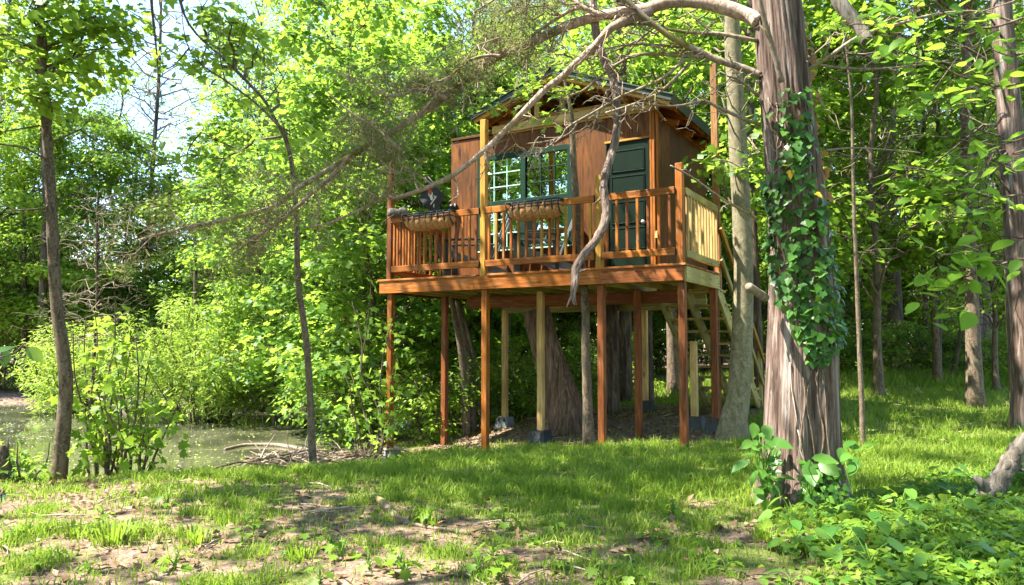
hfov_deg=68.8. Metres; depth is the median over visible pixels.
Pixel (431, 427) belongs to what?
bush
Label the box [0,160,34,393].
slim stem
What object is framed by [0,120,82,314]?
lime maple
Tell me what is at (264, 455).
dead stick
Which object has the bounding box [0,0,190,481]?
slender tree
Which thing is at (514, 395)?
bush
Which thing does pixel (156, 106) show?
bare cedar
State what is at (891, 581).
ground cover weed
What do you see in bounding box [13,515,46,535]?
seedling
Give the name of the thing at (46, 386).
willow bush
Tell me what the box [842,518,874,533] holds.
ground cover weed
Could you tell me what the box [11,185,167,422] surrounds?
bare cedar
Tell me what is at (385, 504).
fallen branch
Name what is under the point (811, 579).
ground cover weed
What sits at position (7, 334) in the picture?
understory shrub
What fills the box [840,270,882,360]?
understory shrub
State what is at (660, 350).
understory shrub
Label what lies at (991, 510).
ground cover weed
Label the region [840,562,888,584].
ground cover weed
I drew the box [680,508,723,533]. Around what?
grass tuft
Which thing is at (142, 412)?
maple sapling
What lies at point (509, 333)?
dark slim tree
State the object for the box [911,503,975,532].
ground cover weed
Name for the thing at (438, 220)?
planter
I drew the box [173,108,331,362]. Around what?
young maple
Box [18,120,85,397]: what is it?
slim stem
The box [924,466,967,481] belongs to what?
ground cover weed
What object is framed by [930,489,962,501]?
ground cover weed
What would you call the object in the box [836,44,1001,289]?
lime maple
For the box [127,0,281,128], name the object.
walnut branch
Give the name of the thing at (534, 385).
bush
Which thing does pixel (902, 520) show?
ground cover weed
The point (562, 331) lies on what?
understory shrub
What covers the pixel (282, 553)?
seedling
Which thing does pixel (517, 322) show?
young maple
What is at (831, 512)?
ground cover weed
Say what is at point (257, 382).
young maple
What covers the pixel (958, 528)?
ground cover weed
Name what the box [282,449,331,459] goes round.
dead stick
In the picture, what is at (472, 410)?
slim stem
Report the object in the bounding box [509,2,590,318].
dark tree
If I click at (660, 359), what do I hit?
understory shrub
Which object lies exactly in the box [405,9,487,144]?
forest tree
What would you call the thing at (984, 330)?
lawn edge cedar
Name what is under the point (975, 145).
beech branch
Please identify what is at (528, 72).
lime maple
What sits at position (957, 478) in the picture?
ground cover weed
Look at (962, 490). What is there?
ground cover weed
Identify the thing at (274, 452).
dead stick
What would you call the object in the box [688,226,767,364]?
understory shrub
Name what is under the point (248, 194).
young maple
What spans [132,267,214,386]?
understory shrub
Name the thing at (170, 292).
understory shrub
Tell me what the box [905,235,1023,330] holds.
beech branch
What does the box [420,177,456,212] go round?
pirate flag
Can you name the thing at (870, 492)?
ground cover weed
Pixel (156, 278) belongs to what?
understory shrub
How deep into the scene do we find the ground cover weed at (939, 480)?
6.05 m
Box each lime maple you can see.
[0,108,148,384]
[0,110,113,393]
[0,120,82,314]
[0,201,21,334]
[12,104,189,330]
[37,120,192,391]
[88,203,188,314]
[117,182,234,387]
[137,124,295,341]
[142,167,217,305]
[169,127,294,323]
[283,2,475,403]
[334,30,510,343]
[451,29,563,391]
[523,53,607,345]
[536,0,753,374]
[651,23,767,353]
[707,55,878,281]
[721,30,935,317]
[725,0,1023,396]
[759,53,956,357]
[803,0,1023,382]
[823,87,958,301]
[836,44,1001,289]
[890,42,1023,390]
[895,81,1023,247]
[937,3,1023,284]
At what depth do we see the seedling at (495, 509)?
5.34 m
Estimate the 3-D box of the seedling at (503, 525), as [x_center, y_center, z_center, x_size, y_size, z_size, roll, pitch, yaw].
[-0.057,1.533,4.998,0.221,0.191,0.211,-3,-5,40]
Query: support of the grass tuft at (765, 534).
on the ground at (12, 396)
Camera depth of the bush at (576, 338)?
15.39 m
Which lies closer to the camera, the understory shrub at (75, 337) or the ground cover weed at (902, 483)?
the ground cover weed at (902, 483)
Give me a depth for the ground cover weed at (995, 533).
4.37 m
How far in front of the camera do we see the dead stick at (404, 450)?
10.94 m
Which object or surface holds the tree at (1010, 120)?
on the ground at (12, 396)
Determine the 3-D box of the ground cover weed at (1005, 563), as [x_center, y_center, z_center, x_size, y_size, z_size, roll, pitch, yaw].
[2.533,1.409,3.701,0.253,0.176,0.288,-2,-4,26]
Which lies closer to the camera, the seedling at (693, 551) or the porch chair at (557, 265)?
the seedling at (693, 551)
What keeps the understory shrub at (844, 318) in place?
on the ground at (12, 396)
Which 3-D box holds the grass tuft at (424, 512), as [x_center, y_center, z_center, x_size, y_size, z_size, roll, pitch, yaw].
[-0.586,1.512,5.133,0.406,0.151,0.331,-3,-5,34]
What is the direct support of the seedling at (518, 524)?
on the ground at (12, 396)
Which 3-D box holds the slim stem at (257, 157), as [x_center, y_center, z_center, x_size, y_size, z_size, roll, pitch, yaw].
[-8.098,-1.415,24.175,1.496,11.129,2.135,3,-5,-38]
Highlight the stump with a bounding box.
[0,445,11,478]
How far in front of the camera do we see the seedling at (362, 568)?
3.99 m
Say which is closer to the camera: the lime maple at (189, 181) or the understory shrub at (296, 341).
the understory shrub at (296, 341)
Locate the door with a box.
[606,138,650,266]
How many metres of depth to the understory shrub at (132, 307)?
27.53 m
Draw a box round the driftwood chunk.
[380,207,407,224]
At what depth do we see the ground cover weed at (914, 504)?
5.22 m
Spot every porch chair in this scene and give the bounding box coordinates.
[445,212,509,275]
[513,220,572,271]
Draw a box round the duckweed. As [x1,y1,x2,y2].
[3,422,345,469]
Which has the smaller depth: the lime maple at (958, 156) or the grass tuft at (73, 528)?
the grass tuft at (73, 528)
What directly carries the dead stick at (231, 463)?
on the ground at (12, 396)
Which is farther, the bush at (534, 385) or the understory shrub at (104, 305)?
the understory shrub at (104, 305)
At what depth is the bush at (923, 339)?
17.07 m
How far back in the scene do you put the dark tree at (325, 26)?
25.78 m
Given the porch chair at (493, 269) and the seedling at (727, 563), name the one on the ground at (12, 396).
the seedling at (727, 563)
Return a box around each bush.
[0,313,159,416]
[86,269,298,427]
[151,239,306,409]
[353,373,461,446]
[377,349,476,446]
[407,356,519,433]
[474,367,531,426]
[478,335,536,421]
[490,358,592,407]
[532,332,597,396]
[564,342,633,400]
[595,333,665,392]
[839,304,917,376]
[839,329,889,372]
[839,338,872,372]
[871,324,964,372]
[881,285,964,375]
[922,329,1006,368]
[961,314,1008,378]
[981,319,1007,371]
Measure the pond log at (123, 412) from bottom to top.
0.619 m
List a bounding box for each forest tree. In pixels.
[0,0,20,161]
[0,0,49,291]
[0,0,114,297]
[0,0,140,375]
[0,62,67,371]
[0,67,37,275]
[158,12,294,238]
[163,0,329,280]
[184,5,341,279]
[243,0,440,186]
[245,0,360,204]
[304,16,398,277]
[313,0,413,278]
[384,0,564,373]
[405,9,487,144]
[460,0,661,345]
[467,1,607,364]
[564,0,731,362]
[632,0,763,359]
[680,0,847,352]
[728,0,871,244]
[826,14,914,343]
[897,11,988,213]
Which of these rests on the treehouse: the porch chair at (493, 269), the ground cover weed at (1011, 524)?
the porch chair at (493, 269)
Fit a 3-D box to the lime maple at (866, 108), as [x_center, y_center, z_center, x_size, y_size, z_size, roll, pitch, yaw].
[6.388,-1.695,15.887,4.108,7.450,4.398,3,-5,-34]
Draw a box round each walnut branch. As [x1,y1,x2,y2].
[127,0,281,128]
[157,120,281,209]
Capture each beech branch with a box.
[814,0,1023,56]
[848,36,1023,135]
[856,158,1023,239]
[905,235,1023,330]
[967,38,1023,182]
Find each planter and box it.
[402,209,455,231]
[505,197,563,221]
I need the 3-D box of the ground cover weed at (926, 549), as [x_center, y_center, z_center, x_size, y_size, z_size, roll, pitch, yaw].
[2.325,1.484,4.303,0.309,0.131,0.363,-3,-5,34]
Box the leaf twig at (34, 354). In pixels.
[0,343,43,367]
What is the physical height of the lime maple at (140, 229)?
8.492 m
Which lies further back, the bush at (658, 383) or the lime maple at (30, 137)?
the lime maple at (30, 137)
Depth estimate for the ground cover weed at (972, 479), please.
6.16 m
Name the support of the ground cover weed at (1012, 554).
on the ground at (12, 396)
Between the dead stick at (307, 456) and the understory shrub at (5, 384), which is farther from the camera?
the understory shrub at (5, 384)
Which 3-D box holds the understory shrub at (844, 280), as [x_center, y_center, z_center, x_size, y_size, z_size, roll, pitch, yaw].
[7.330,0.264,20.367,4.004,4.055,3.249,-2,-5,28]
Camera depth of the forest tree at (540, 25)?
35.83 m
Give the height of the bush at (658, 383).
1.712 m
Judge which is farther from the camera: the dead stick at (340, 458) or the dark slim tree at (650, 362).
the dark slim tree at (650, 362)
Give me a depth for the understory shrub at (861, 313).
22.33 m
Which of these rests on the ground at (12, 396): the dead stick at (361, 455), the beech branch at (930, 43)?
the dead stick at (361, 455)
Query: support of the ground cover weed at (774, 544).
on the ground at (12, 396)
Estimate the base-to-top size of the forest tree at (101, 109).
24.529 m
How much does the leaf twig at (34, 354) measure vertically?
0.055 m
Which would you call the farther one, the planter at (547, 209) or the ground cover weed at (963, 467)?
the planter at (547, 209)
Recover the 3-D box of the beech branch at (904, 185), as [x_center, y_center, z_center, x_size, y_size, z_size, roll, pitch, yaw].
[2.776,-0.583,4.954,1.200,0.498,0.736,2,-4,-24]
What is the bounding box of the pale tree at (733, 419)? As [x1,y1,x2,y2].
[601,0,817,440]
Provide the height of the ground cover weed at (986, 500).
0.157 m
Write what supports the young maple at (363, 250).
on the ground at (12, 396)
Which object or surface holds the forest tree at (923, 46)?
on the ground at (12, 396)
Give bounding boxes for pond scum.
[0,403,322,474]
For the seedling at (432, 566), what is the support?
on the ground at (12, 396)
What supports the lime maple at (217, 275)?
on the ground at (12, 396)
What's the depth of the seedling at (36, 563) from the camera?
3.99 m
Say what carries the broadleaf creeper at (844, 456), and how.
on the ground at (12, 396)
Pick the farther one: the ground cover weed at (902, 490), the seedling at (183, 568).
the ground cover weed at (902, 490)
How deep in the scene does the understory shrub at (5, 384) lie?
27.82 m
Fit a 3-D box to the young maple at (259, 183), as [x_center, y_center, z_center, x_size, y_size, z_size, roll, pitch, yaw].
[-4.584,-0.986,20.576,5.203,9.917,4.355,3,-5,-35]
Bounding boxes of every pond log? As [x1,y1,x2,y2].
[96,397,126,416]
[224,443,323,454]
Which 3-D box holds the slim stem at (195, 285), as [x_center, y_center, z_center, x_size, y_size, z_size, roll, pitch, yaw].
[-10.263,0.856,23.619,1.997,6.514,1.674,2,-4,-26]
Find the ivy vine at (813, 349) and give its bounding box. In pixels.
[753,8,853,515]
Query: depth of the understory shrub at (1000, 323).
20.59 m
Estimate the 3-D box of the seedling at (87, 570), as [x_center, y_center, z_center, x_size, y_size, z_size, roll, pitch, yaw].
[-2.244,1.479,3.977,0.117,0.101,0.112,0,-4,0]
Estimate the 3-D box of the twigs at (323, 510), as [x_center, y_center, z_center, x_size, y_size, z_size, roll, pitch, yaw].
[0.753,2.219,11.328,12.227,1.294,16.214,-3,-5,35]
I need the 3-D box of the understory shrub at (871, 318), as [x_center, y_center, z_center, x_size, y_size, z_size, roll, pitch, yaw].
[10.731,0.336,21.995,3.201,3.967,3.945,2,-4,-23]
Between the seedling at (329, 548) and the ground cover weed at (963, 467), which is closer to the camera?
the seedling at (329, 548)
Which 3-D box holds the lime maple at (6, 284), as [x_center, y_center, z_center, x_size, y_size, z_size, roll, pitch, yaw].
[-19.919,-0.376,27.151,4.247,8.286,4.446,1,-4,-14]
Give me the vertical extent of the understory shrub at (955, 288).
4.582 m
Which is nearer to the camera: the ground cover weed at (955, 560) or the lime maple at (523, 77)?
the ground cover weed at (955, 560)
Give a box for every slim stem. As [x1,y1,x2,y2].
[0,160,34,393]
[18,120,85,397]
[161,222,210,403]
[242,80,266,319]
[377,193,442,426]
[425,176,469,436]
[455,300,476,432]
[462,307,480,426]
[819,79,847,297]
[824,21,911,443]
[900,253,929,353]
[910,178,917,362]
[942,267,983,373]
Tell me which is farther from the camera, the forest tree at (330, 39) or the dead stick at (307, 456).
the forest tree at (330, 39)
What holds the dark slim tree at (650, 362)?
on the ground at (12, 396)
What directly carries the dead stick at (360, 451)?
on the ground at (12, 396)
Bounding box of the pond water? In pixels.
[0,403,424,476]
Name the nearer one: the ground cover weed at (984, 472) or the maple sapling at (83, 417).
the ground cover weed at (984, 472)
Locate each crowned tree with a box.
[539,0,754,395]
[660,0,902,113]
[919,0,1015,408]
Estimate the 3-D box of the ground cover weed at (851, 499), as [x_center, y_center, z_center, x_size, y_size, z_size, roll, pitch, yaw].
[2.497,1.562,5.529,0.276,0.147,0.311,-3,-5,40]
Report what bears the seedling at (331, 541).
on the ground at (12, 396)
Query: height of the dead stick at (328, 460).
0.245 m
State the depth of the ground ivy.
4.32 m
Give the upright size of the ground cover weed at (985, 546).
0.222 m
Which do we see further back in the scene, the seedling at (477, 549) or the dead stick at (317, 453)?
the dead stick at (317, 453)
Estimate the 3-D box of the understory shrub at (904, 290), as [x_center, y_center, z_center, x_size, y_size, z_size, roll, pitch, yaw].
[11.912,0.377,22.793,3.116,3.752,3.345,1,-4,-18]
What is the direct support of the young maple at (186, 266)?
on the ground at (12, 396)
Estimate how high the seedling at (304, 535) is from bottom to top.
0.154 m
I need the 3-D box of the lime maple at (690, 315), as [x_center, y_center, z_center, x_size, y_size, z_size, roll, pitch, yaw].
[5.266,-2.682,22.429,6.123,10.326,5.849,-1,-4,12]
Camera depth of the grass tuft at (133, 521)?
4.82 m
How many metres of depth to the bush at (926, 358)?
17.12 m
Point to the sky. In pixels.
(170, 25)
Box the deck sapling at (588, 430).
[563,78,594,445]
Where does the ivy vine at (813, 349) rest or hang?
attached to the great cedar at (781, 50)
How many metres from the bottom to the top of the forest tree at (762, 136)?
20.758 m
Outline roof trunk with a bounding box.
[615,0,632,402]
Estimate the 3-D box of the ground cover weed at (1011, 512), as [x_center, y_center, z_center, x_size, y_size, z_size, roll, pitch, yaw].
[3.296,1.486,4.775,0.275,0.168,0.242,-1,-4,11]
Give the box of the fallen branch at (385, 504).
[375,495,486,534]
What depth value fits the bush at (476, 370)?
13.10 m
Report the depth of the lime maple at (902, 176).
26.82 m
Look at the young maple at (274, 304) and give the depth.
15.06 m
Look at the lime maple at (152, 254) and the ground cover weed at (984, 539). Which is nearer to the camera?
the ground cover weed at (984, 539)
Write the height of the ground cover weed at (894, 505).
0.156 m
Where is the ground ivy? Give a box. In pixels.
[758,467,1023,584]
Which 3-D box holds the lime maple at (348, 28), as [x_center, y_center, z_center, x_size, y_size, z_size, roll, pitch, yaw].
[-3.173,-2.224,21.474,7.278,12.514,6.798,3,-5,-37]
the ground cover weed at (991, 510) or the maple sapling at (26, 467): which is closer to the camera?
the ground cover weed at (991, 510)
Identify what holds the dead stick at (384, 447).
on the dead stick at (361, 455)
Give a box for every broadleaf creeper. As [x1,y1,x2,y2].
[732,423,794,511]
[802,453,839,498]
[836,441,878,494]
[1010,436,1023,486]
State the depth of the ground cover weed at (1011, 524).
4.66 m
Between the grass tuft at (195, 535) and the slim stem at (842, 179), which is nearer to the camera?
the grass tuft at (195, 535)
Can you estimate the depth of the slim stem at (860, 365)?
9.02 m
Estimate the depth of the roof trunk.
14.35 m
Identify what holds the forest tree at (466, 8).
on the ground at (12, 396)
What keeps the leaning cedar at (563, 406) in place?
on the ground at (12, 396)
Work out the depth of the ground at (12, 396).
4.76 m
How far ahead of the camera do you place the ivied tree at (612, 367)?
12.75 m
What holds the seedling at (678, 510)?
on the ground at (12, 396)
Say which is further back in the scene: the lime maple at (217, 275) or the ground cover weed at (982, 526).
the lime maple at (217, 275)
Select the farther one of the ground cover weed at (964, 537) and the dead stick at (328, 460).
the dead stick at (328, 460)
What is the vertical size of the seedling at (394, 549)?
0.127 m
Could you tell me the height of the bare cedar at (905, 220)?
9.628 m
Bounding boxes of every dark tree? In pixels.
[30,25,191,334]
[160,0,291,240]
[207,0,371,282]
[297,0,451,119]
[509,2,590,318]
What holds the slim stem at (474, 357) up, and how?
on the ground at (12, 396)
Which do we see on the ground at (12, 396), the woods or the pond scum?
the woods
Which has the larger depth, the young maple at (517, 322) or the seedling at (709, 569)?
the young maple at (517, 322)
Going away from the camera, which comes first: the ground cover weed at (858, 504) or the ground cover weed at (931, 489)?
the ground cover weed at (858, 504)
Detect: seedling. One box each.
[1,526,26,540]
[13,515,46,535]
[24,554,56,575]
[46,542,72,560]
[73,555,94,571]
[77,561,101,575]
[90,504,114,518]
[151,486,180,506]
[155,546,194,572]
[233,528,252,547]
[243,514,269,537]
[277,542,298,559]
[288,520,318,540]
[302,559,339,584]
[314,527,346,549]
[323,533,360,561]
[352,546,383,575]
[381,549,424,582]
[384,544,406,562]
[385,544,413,567]
[414,503,441,525]
[427,557,446,572]
[458,550,491,579]
[470,544,485,553]
[471,536,512,564]
[484,556,520,583]
[486,507,519,531]
[492,504,509,515]
[496,548,515,563]
[507,515,526,528]
[531,534,540,545]
[535,513,556,525]
[543,558,555,567]
[545,512,570,533]
[551,554,574,572]
[561,543,578,552]
[581,555,617,584]
[584,555,606,570]
[610,554,655,584]
[635,523,669,545]
[658,495,688,516]
[660,499,683,515]
[684,526,706,540]
[687,541,718,566]
[695,556,718,573]
[710,554,742,577]
[729,535,743,546]
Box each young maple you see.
[169,180,264,352]
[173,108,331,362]
[174,79,359,423]
[213,79,382,409]
[224,67,404,427]
[233,30,452,439]
[243,95,423,394]
[249,0,471,446]
[336,119,496,419]
[362,0,544,406]
[373,19,543,364]
[412,60,533,399]
[522,312,596,352]
[630,43,768,368]
[632,265,707,344]
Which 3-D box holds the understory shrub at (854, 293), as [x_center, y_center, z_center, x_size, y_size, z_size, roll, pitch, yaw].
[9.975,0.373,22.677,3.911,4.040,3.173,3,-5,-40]
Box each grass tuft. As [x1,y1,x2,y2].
[56,515,110,539]
[81,517,124,535]
[82,515,151,547]
[120,518,154,535]
[166,519,219,546]
[276,538,323,561]
[401,500,451,525]
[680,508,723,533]
[730,522,780,542]
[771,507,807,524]
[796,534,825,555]
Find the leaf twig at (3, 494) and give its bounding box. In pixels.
[0,488,26,501]
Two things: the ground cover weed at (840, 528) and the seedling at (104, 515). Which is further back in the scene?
the seedling at (104, 515)
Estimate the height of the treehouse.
5.850 m
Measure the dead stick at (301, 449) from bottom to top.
0.422 m
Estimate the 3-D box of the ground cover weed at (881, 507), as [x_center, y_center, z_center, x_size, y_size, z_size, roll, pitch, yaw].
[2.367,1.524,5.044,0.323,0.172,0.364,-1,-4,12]
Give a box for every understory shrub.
[0,269,99,390]
[0,271,116,390]
[0,279,52,390]
[0,289,51,388]
[19,281,116,390]
[52,279,146,388]
[89,298,183,389]
[104,258,211,391]
[124,240,231,393]
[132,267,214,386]
[266,256,457,454]
[269,291,440,438]
[399,271,518,414]
[479,323,564,387]
[511,312,596,382]
[521,312,597,373]
[551,311,664,377]
[590,310,666,372]
[632,260,732,372]
[633,314,688,372]
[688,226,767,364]
[700,227,768,368]
[703,234,861,357]
[761,267,861,350]
[835,242,883,359]
[837,280,855,359]
[838,245,945,360]
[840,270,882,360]
[844,269,904,358]
[861,268,951,361]
[863,259,959,360]
[901,221,1007,358]
[903,222,1005,364]
[903,279,959,346]
[996,282,1007,361]
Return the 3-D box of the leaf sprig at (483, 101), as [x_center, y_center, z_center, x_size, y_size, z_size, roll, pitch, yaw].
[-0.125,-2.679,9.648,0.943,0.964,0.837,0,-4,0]
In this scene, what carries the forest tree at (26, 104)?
on the ground at (12, 396)
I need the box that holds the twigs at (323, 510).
[0,397,949,584]
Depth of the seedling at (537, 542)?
4.56 m
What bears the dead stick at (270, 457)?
on the ground at (12, 396)
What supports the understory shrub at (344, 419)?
on the ground at (12, 396)
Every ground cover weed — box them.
[755,568,820,584]
[756,496,817,521]
[759,518,822,534]
[765,525,831,556]
[769,536,804,555]
[784,522,872,552]
[793,502,836,518]
[797,530,833,549]
[801,530,874,565]
[812,570,858,584]
[818,503,854,516]
[824,511,868,524]
[826,534,907,571]
[827,525,871,548]
[828,510,913,525]
[834,520,870,535]
[837,503,881,518]
[840,501,894,511]
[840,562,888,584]
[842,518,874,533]
[844,518,891,539]
[845,502,891,524]
[847,496,864,508]
[854,498,912,511]
[857,489,894,501]
[857,489,894,502]
[865,499,933,513]
[865,517,909,533]
[865,532,912,556]
[874,486,925,500]
[875,547,900,559]
[875,563,941,584]
[879,552,904,571]
[885,485,932,495]
[885,577,933,584]
[895,483,951,500]
[896,472,930,486]
[899,536,942,558]
[900,531,933,547]
[903,547,965,583]
[904,493,950,505]
[906,508,953,518]
[907,478,956,494]
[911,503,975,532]
[913,477,949,491]
[918,566,971,584]
[920,474,959,486]
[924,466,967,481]
[924,533,985,557]
[926,493,981,515]
[927,464,970,482]
[929,538,998,568]
[929,539,996,569]
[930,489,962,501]
[931,478,976,497]
[935,516,986,543]
[944,504,980,517]
[944,561,1017,584]
[948,473,984,486]
[955,528,1018,541]
[958,470,987,480]
[962,498,1015,507]
[962,555,1017,569]
[963,519,1004,536]
[965,486,998,498]
[970,499,1020,517]
[970,537,1023,553]
[971,495,1023,507]
[972,542,1022,561]
[975,496,1023,513]
[998,555,1023,584]
[999,516,1023,534]
[1004,526,1023,544]
[1006,510,1023,524]
[1008,486,1023,496]
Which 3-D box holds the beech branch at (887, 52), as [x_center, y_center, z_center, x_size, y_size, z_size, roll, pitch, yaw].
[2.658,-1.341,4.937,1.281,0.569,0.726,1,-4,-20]
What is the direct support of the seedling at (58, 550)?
on the ground at (12, 396)
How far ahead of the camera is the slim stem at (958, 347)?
16.42 m
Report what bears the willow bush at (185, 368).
on the ground at (12, 396)
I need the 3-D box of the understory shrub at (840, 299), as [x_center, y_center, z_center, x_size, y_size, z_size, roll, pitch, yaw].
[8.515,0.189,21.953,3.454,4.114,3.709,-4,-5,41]
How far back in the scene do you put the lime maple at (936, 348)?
14.85 m
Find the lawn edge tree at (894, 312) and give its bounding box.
[821,0,958,368]
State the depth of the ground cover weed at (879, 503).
5.29 m
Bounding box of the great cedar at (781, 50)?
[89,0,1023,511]
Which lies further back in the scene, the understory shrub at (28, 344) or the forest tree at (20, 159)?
the forest tree at (20, 159)
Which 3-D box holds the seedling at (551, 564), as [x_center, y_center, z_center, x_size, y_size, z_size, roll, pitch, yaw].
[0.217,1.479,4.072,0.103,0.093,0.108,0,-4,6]
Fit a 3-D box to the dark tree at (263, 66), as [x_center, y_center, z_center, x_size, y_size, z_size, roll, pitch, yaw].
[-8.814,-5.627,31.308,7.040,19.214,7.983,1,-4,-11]
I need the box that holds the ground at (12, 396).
[0,345,1019,584]
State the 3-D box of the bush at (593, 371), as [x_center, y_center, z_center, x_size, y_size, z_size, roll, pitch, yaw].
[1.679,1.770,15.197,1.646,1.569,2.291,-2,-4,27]
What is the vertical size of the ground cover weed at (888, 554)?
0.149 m
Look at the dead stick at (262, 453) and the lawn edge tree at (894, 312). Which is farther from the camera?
the lawn edge tree at (894, 312)
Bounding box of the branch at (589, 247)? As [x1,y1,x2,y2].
[566,0,628,307]
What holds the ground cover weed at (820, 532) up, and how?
on the ground at (12, 396)
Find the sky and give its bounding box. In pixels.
[0,0,1023,347]
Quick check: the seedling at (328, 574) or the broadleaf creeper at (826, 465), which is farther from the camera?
the broadleaf creeper at (826, 465)
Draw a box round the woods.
[3,191,931,366]
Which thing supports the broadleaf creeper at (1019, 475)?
on the ground at (12, 396)
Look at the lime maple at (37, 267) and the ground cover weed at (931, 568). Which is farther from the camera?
the lime maple at (37, 267)
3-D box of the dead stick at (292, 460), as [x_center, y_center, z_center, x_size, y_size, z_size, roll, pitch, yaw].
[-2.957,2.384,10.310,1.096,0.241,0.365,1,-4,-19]
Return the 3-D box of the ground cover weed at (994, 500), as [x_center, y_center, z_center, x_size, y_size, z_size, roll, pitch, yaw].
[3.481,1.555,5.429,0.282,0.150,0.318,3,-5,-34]
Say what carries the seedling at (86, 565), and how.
on the ground at (12, 396)
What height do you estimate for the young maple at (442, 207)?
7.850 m
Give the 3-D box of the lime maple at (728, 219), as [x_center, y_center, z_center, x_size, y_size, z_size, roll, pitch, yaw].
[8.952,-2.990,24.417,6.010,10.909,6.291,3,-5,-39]
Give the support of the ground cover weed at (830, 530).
on the ground at (12, 396)
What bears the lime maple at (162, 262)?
on the ground at (12, 396)
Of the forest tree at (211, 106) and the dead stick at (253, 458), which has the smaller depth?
the dead stick at (253, 458)
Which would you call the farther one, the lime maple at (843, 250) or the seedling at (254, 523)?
the lime maple at (843, 250)
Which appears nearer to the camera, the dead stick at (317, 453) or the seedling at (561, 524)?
the seedling at (561, 524)
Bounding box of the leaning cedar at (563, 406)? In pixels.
[523,307,582,436]
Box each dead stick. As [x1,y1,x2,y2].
[214,461,283,468]
[222,447,292,468]
[247,444,329,461]
[249,433,275,461]
[250,451,277,462]
[256,456,336,466]
[260,455,293,462]
[262,442,293,461]
[269,447,306,465]
[278,431,337,454]
[282,442,350,464]
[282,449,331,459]
[284,454,303,466]
[288,446,321,460]
[291,435,352,457]
[305,449,370,463]
[319,455,344,462]
[328,442,375,462]
[330,437,387,457]
[333,437,396,453]
[333,454,357,459]
[338,449,368,455]
[344,448,377,459]
[357,439,406,455]
[369,445,413,454]
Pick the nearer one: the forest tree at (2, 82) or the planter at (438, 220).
the planter at (438, 220)
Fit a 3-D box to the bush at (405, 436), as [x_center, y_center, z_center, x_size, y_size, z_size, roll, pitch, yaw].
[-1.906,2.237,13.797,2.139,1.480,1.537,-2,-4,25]
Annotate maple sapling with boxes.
[0,424,60,483]
[39,291,152,475]
[67,334,202,477]
[313,276,421,460]
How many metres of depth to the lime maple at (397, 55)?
18.60 m
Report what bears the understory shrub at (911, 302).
on the ground at (12, 396)
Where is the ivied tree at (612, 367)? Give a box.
[606,305,619,414]
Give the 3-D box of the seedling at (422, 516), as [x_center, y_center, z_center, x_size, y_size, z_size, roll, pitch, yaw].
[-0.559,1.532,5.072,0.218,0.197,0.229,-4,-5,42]
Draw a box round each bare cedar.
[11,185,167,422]
[29,0,243,380]
[817,0,1023,359]
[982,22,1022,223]
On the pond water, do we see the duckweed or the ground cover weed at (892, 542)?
the duckweed
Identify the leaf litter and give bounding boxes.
[0,369,1020,584]
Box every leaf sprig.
[467,50,535,116]
[490,77,579,132]
[512,34,642,97]
[704,146,755,180]
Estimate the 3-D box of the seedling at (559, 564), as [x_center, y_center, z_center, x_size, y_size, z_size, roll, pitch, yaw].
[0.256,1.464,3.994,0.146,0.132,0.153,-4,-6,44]
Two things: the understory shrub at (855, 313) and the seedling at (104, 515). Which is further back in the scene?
the understory shrub at (855, 313)
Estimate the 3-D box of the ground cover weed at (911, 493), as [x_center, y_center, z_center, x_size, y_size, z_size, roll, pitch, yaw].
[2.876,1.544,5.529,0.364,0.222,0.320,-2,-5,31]
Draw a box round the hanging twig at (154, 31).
[138,0,179,103]
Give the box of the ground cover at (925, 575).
[749,470,1023,584]
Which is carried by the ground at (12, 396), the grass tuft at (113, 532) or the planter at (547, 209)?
the grass tuft at (113, 532)
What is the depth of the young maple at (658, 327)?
23.17 m
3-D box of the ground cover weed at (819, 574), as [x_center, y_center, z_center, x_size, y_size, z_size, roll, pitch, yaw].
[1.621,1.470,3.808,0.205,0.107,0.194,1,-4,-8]
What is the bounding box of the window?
[477,143,572,252]
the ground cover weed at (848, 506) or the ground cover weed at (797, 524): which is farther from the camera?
the ground cover weed at (848, 506)
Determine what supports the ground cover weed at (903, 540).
on the ground at (12, 396)
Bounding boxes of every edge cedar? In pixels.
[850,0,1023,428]
[926,8,1023,357]
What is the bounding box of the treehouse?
[376,63,764,459]
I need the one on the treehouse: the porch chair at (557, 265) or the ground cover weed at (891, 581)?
the porch chair at (557, 265)
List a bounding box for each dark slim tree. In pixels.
[508,314,511,414]
[648,310,654,403]
[710,0,767,400]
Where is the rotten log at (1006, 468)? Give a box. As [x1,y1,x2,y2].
[970,432,1023,498]
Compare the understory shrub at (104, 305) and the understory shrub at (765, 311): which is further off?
the understory shrub at (104, 305)
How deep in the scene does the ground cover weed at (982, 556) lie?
4.06 m
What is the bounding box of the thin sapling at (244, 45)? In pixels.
[156,0,340,465]
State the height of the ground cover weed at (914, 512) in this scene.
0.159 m
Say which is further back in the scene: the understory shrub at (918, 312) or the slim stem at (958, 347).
the understory shrub at (918, 312)
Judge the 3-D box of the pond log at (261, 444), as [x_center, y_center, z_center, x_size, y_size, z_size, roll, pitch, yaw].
[-4.211,2.886,13.804,2.125,0.106,0.822,-1,-4,19]
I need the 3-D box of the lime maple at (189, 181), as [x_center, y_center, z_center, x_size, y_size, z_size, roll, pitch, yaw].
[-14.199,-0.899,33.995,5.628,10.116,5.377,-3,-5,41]
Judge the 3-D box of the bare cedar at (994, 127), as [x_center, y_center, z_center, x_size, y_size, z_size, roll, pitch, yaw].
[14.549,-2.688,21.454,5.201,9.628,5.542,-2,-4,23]

